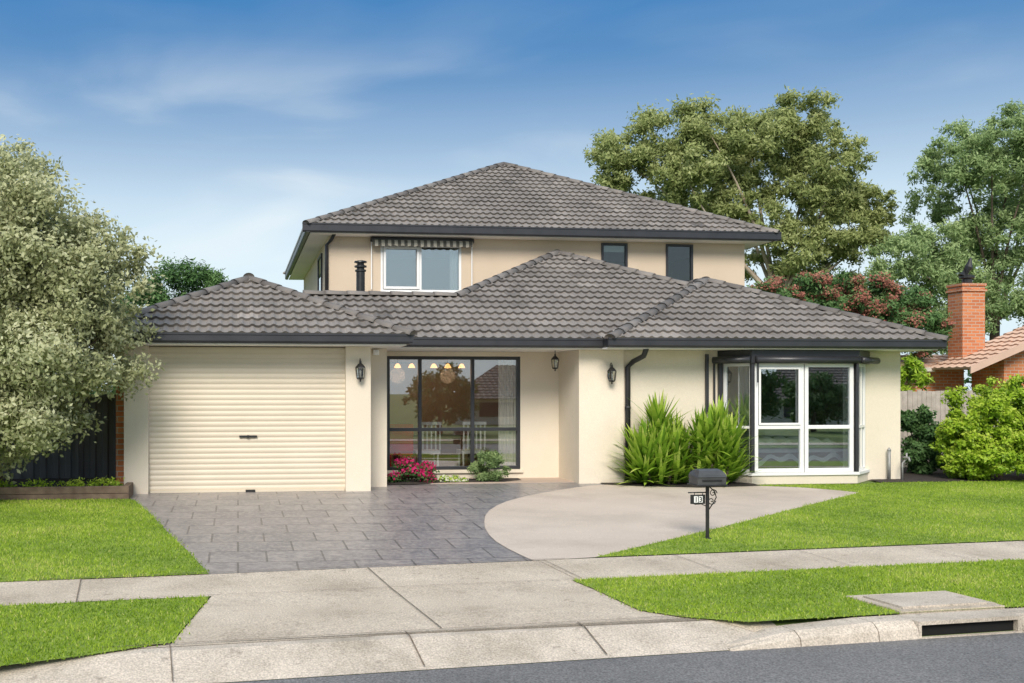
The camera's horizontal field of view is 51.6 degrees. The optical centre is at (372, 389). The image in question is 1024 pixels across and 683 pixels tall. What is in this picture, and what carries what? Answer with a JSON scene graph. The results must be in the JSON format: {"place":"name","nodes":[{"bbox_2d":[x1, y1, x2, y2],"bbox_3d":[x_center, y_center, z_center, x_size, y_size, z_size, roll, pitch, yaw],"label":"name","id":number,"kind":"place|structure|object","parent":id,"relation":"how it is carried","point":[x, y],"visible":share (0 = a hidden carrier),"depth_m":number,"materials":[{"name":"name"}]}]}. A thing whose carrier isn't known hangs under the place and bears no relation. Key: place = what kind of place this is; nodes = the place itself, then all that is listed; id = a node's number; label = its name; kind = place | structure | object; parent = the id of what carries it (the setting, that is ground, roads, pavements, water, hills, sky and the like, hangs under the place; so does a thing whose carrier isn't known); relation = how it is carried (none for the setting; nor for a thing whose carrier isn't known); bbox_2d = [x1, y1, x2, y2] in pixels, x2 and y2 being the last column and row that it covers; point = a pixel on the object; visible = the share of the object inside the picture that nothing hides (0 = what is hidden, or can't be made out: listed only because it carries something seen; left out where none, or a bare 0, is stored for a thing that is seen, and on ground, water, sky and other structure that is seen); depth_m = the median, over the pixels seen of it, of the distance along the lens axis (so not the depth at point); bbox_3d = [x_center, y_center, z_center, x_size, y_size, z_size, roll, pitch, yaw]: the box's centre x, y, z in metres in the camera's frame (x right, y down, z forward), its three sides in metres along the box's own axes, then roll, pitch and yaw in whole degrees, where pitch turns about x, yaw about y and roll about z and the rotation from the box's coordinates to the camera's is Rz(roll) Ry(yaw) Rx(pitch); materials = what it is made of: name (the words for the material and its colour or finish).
{"place":"outdoors","nodes":[
{"label":"outdoors","id":0,"kind":"place"},
{"bbox_2d":[0,498,208,581],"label":"lawn","id":1,"kind":"structure","parent":0,"point":[165,564],"depth_m":11.44,"materials":[{"name":"green plant"}]},
{"bbox_2d":[0,594,208,666],"bbox_3d":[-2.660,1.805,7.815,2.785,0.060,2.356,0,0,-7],"label":"grass","id":2,"kind":"structure","parent":0,"point":[141,634],"depth_m":8.01,"materials":[{"name":"green plant"}]},
{"bbox_2d":[130,482,604,573],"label":"driveway","id":3,"kind":"structure","parent":0,"point":[389,525],"depth_m":13.13,"materials":[{"name":"stone"}]},
{"bbox_2d":[50,558,555,578],"bbox_3d":[-0.596,1.778,10.390,5.400,0.001,0.010,0,0,-13],"label":"joint line","id":4,"kind":"object","parent":3,"relation":"on","point":[324,567],"visible":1,"depth_m":10.42,"materials":[{"name":"grey concrete"}]},
{"bbox_2d":[0,0,1023,390],"label":"sky","id":5,"kind":"structure","parent":0,"point":[213,130],"materials":[{"name":"blue"}]},
{"bbox_2d":[69,393,1023,682],"bbox_3d":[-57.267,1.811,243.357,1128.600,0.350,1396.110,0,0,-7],"label":"ground","id":6,"kind":"structure","parent":0,"point":[791,621],"depth_m":8.63,"materials":[{"name":"green plant"}]},
{"bbox_2d":[0,579,79,605],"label":"footpath","id":7,"kind":"structure","parent":6,"relation":"on","point":[39,591],"depth_m":9.31,"materials":[{"name":"concrete"}]},
{"bbox_2d":[0,394,115,478],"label":"steel fence","id":8,"kind":"object","parent":6,"relation":"on","point":[87,457],"visible":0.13,"depth_m":17.51,"materials":[{"name":"black metal"}]},
{"bbox_2d":[0,478,132,499],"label":"raised planter","id":9,"kind":"object","parent":6,"relation":"on","point":[86,491],"visible":0.71,"depth_m":15.37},
{"bbox_2d":[0,476,124,486],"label":"planter weeds","id":10,"kind":"object","parent":9,"relation":"in","point":[80,482],"visible":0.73,"depth_m":15.51,"materials":[{"name":"green plant"}]},
{"bbox_2d":[0,134,167,486],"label":"silver leaf tree","id":11,"kind":"object","parent":9,"relation":"in","point":[50,258],"visible":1,"depth_m":14.40,"materials":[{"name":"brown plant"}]},
{"bbox_2d":[113,252,228,393],"bbox_3d":[-6.750,-1.507,35.316,4.579,6.338,3.322,0,0,-7],"label":"tree","id":12,"kind":"object","parent":6,"relation":"on","point":[187,282],"visible":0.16,"depth_m":34.98,"materials":[{"name":"green plant"}]},
{"bbox_2d":[0,620,775,682],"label":"kerb","id":13,"kind":"structure","parent":6,"relation":"on","point":[238,662],"depth_m":7.52,"materials":[{"name":"concrete"}]},
{"bbox_2d":[169,644,172,680],"bbox_3d":[-1.394,1.889,7.233,0.008,0.125,0.520,0,0,-13],"label":"joint line","id":14,"kind":"object","parent":13,"relation":"on","point":[171,662],"visible":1,"depth_m":7.20,"materials":[{"name":"grey concrete"}]},
{"bbox_2d":[405,631,424,664],"bbox_3d":[0.310,1.889,7.634,0.012,0.125,0.520,0,0,-13],"label":"joint line","id":15,"kind":"object","parent":13,"relation":"on","point":[415,647],"visible":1,"depth_m":7.60,"materials":[{"name":"grey concrete"}]},
{"bbox_2d":[578,622,606,653],"bbox_3d":[1.672,1.889,7.955,0.012,0.125,0.520,0,0,-13],"label":"joint line","id":16,"kind":"object","parent":13,"relation":"on","point":[594,638],"visible":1,"depth_m":7.90,"materials":[{"name":"grey concrete"}]},
{"bbox_2d":[77,561,762,648],"bbox_3d":[-0.042,1.858,9.200,6.164,0.131,3.182,0,0,-7],"label":"crossover","id":17,"kind":"object","parent":6,"relation":"on","point":[339,608],"visible":0.97,"depth_m":9.03,"materials":[{"name":"concrete"}]},
{"bbox_2d":[80,578,574,600],"bbox_3d":[-0.284,1.807,9.457,4.620,0.001,0.007,0,0,-13],"label":"joint line","id":18,"kind":"object","parent":17,"relation":"on","point":[327,589],"visible":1,"depth_m":9.43,"materials":[{"name":"grey concrete"}]},
{"bbox_2d":[367,567,441,627],"bbox_3d":[0.242,1.803,9.231,0.010,0.047,2.540,0,0,-13],"label":"joint line","id":19,"kind":"object","parent":17,"relation":"on","point":[405,599],"visible":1,"depth_m":9.04,"materials":[{"name":"grey concrete"}]},
{"bbox_2d":[110,612,735,646],"bbox_3d":[0.586,1.826,7.987,5.200,0.001,0.010,0,0,-13],"label":"joint line","id":20,"kind":"object","parent":17,"relation":"on","point":[407,630],"visible":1,"depth_m":7.91,"materials":[{"name":"grey concrete"}]},
{"bbox_2d":[387,478,520,483],"bbox_3d":[1.437,1.608,18.298,2.580,0.001,1.030,0,0,-7],"label":"mulch bed","id":21,"kind":"object","parent":6,"relation":"on","point":[470,480],"visible":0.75,"depth_m":18.24,"materials":[{"name":"brown soil"}]},
{"bbox_2d":[387,455,439,482],"bbox_3d":[0.693,1.426,18.170,0.964,0.559,0.536,0,0,-7],"label":"pink flower plant","id":22,"kind":"object","parent":21,"relation":"on","point":[421,472],"visible":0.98,"depth_m":18.10,"materials":[{"name":"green plant"}]},
{"bbox_2d":[437,475,468,481],"bbox_3d":[1.397,1.584,18.241,0.565,0.201,0.363,0,0,-30],"label":"white flower plant","id":23,"kind":"object","parent":21,"relation":"on","point":[447,478],"visible":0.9,"depth_m":18.19,"materials":[{"name":"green plant"}]},
{"bbox_2d":[466,449,511,480],"bbox_3d":[2.079,1.373,18.468,0.692,0.631,0.677,0,0,37],"label":"round bush","id":24,"kind":"object","parent":21,"relation":"on","point":[491,459],"visible":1,"depth_m":18.31,"materials":[{"name":"green plant"}]},
{"bbox_2d":[78,162,948,493],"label":"suburban house","id":25,"kind":"structure","parent":6,"relation":"on","point":[570,324],"depth_m":18.41,"materials":[{"name":"grey tile"}]},
{"bbox_2d":[149,347,344,492],"bbox_3d":[-1.958,0.474,16.477,3.080,2.288,0.065,0,0,-7],"label":"garage door","id":26,"kind":"structure","parent":25,"relation":"in","point":[222,419],"depth_m":16.49,"materials":[{"name":"beige metal"}]},
{"bbox_2d":[317,253,322,290],"bbox_3d":[-1.236,-2.620,24.775,0.050,1.100,1.060,0,0,-7],"label":"window","id":27,"kind":"structure","parent":25,"relation":"in","point":[320,259],"depth_m":24.60,"materials":[{"name":"black glass"}]},
{"bbox_2d":[390,424,412,466],"bbox_3d":[0.497,1.120,19.261,0.460,0.980,0.480,0,0,-7],"label":"dining chair","id":28,"kind":"object","parent":25,"relation":"in","point":[401,442],"visible":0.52,"depth_m":19.03,"materials":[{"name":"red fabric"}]},
{"bbox_2d":[390,360,414,367],"bbox_3d":[0.497,-0.552,20.430,0.700,0.255,0.136,0,0,-7],"label":"pendant light","id":29,"kind":"object","parent":25,"relation":"hanging from","point":[397,365],"visible":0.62,"depth_m":20.42,"materials":[{"name":"yellow glass"}]},
{"bbox_2d":[381,245,460,291],"bbox_3d":[1.069,-2.620,22.843,1.870,1.100,0.140,0,0,-7],"label":"window","id":30,"kind":"structure","parent":25,"relation":"in","point":[383,248],"depth_m":22.78,"materials":[{"name":"white paint"}]},
{"bbox_2d":[413,422,441,465],"bbox_3d":[1.022,1.105,19.530,0.470,1.010,0.480,0,0,-7],"label":"dining chair","id":31,"kind":"object","parent":25,"relation":"in","point":[429,451],"visible":0.72,"depth_m":19.33,"materials":[{"name":"white wood"}]},
{"bbox_2d":[394,432,483,465],"bbox_3d":[1.272,1.240,20.681,1.800,0.740,0.900,0,0,-7],"label":"dining table","id":32,"kind":"object","parent":25,"relation":"in","point":[449,434],"visible":0.18,"depth_m":20.41,"materials":[{"name":"white wood"}]},
{"bbox_2d":[430,360,464,367],"bbox_3d":[1.489,-0.552,20.558,0.700,0.255,0.136,0,0,-7],"label":"pendant light","id":33,"kind":"object","parent":25,"relation":"hanging from","point":[447,365],"visible":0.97,"depth_m":20.53,"materials":[{"name":"yellow glass"}]},
{"bbox_2d":[387,356,522,473],"bbox_3d":[1.475,0.455,18.867,2.540,2.110,0.140,0,0,-7],"label":"window","id":34,"kind":"structure","parent":25,"relation":"in","point":[443,469],"depth_m":18.86,"materials":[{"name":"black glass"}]},
{"bbox_2d":[456,422,485,465],"bbox_3d":[1.865,1.105,19.638,0.470,1.010,0.480,0,0,-7],"label":"dining chair","id":35,"kind":"object","parent":25,"relation":"in","point":[463,451],"visible":0.68,"depth_m":19.43,"materials":[{"name":"white wood"}]},
{"bbox_2d":[601,243,627,266],"bbox_3d":[5.424,-2.775,23.398,0.610,1.010,0.090,0,0,-7],"label":"window","id":36,"kind":"structure","parent":25,"relation":"in","point":[625,245],"depth_m":23.39,"materials":[{"name":"black metal"}]},
{"bbox_2d":[666,244,692,279],"bbox_3d":[6.937,-2.775,23.593,0.640,1.010,0.090,0,0,-7],"label":"window","id":37,"kind":"structure","parent":25,"relation":"in","point":[667,245],"depth_m":23.57,"materials":[{"name":"black metal"}]},
{"bbox_2d":[728,414,842,467],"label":"window","id":38,"kind":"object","parent":25,"relation":"in","point":[777,448],"visible":0.54,"depth_m":18.78,"materials":[{"name":"white painted timber"},{"name":"clear glass"}]},
{"bbox_2d":[705,350,880,484],"bbox_3d":[7.466,0.475,18.210,3.217,2.310,0.668,0,0,-7],"label":"bay window","id":39,"kind":"structure","parent":25,"relation":"in","point":[750,363],"depth_m":18.05,"materials":[{"name":"white paint"}]},
{"bbox_2d":[70,347,971,393],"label":"distant trees","id":40,"kind":"object","parent":6,"relation":"on","point":[966,380],"depth_m":77.32,"materials":[{"name":"green plant"}]},
{"bbox_2d":[603,481,757,486],"bbox_3d":[5.252,1.614,17.800,2.560,0.012,1.030,0,0,-7],"label":"mulch bed","id":41,"kind":"object","parent":6,"relation":"on","point":[680,484],"visible":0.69,"depth_m":17.66,"materials":[{"name":"brown soil"}]},
{"bbox_2d":[605,388,717,485],"bbox_3d":[4.947,0.810,17.733,2.128,1.670,1.673,0,0,18],"label":"yucca plant","id":42,"kind":"object","parent":41,"relation":"on","point":[652,457],"visible":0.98,"depth_m":17.52,"materials":[{"name":"green plant"}]},
{"bbox_2d":[668,394,766,484],"bbox_3d":[5.802,0.844,17.697,1.840,1.601,1.548,0,0,-7],"label":"yucca plant","id":43,"kind":"object","parent":41,"relation":"on","point":[719,433],"visible":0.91,"depth_m":17.52,"materials":[{"name":"green plant"}]},
{"bbox_2d":[582,84,901,291],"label":"gum tree","id":44,"kind":"object","parent":6,"relation":"on","point":[703,155],"visible":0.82,"depth_m":41.11,"materials":[{"name":"green plant"}]},
{"bbox_2d":[539,541,1023,578],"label":"footpath","id":45,"kind":"structure","parent":6,"relation":"on","point":[632,566],"depth_m":11.06,"materials":[{"name":"concrete"}]},
{"bbox_2d":[745,268,955,360],"bbox_3d":[12.995,-0.847,28.929,6.486,4.979,3.120,0,0,-7],"label":"flowering gum tree","id":46,"kind":"object","parent":6,"relation":"on","point":[893,307],"visible":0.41,"depth_m":28.39,"materials":[{"name":"green plant"}]},
{"bbox_2d":[726,607,1023,650],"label":"kerb","id":47,"kind":"structure","parent":6,"relation":"on","point":[867,629],"depth_m":8.24,"materials":[{"name":"concrete"}]},
{"bbox_2d":[900,354,934,391],"bbox_3d":[11.455,0.366,23.011,1.921,2.541,1.376,0,0,-7],"label":"tree","id":48,"kind":"object","parent":6,"relation":"on","point":[911,369],"visible":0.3,"depth_m":22.95,"materials":[{"name":"green plant"}]},
{"bbox_2d":[846,591,1012,635],"bbox_3d":[4.769,1.887,8.881,1.048,0.169,0.875,0,0,-13],"label":"storm drain","id":49,"kind":"object","parent":6,"relation":"on","point":[924,602],"visible":0.66,"depth_m":8.75,"materials":[{"name":"concrete"}]},
{"bbox_2d":[851,98,1023,354],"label":"pepper tree","id":50,"kind":"object","parent":6,"relation":"on","point":[938,267],"visible":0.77,"depth_m":38.18,"materials":[{"name":"green plant"}]},
{"bbox_2d":[869,468,1023,481],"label":"mulch bed","id":51,"kind":"object","parent":6,"relation":"on","point":[938,476],"visible":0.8,"depth_m":18.93,"materials":[{"name":"brown soil"}]},
{"bbox_2d":[887,448,910,479],"bbox_3d":[9.397,1.330,18.582,0.401,0.600,0.160,0,0,43],"label":"garden tap","id":52,"kind":"object","parent":51,"relation":"on","point":[889,463],"visible":0.92,"depth_m":18.64,"materials":[{"name":"silver metal"}]},
{"bbox_2d":[900,403,945,474],"bbox_3d":[10.601,0.987,20.150,1.244,1.452,1.297,0,0,-7],"label":"dark shrub","id":53,"kind":"object","parent":51,"relation":"on","point":[922,426],"visible":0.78,"depth_m":20.01,"materials":[{"name":"green plant"}]},
{"bbox_2d":[929,373,1023,480],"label":"garden shrub","id":54,"kind":"object","parent":51,"relation":"on","point":[967,447],"visible":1,"depth_m":18.54,"materials":[{"name":"green plant"}]},
{"bbox_2d":[900,390,999,466],"bbox_3d":[12.842,0.820,21.904,7.343,1.620,0.186,0,0,-7],"label":"paling fence","id":55,"kind":"object","parent":6,"relation":"on","point":[910,400],"visible":0.05,"depth_m":21.64,"materials":[{"name":"beige wood"}]},
{"bbox_2d":[232,633,1023,682],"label":"road","id":56,"kind":"structure","parent":0,"point":[996,658],"depth_m":7.41,"materials":[{"name":"grey asphalt"}]},
{"bbox_2d":[484,485,857,560],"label":"circular path","id":57,"kind":"structure","parent":0,"point":[586,521],"depth_m":14.21,"materials":[{"name":"beige concrete"}]},
{"bbox_2d":[574,558,1023,621],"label":"lawn","id":58,"kind":"structure","parent":0,"point":[782,590],"depth_m":9.44,"materials":[{"name":"green plant"}]},
{"bbox_2d":[597,480,1023,556],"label":"lawn","id":59,"kind":"structure","parent":0,"point":[882,535],"depth_m":13.30,"materials":[{"name":"green plant"}]},
{"bbox_2d":[687,469,727,538],"bbox_3d":[3.935,1.365,12.323,0.430,0.860,0.290,0,0,-7],"label":"letterbox","id":60,"kind":"object","parent":59,"relation":"on","point":[707,478],"visible":1,"depth_m":12.29,"materials":[{"name":"black metal"}]},
{"bbox_2d":[900,257,1023,391],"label":"neighbour house","id":61,"kind":"structure","parent":0,"point":[979,357],"depth_m":28.97,"materials":[{"name":"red brick"}]}
]}

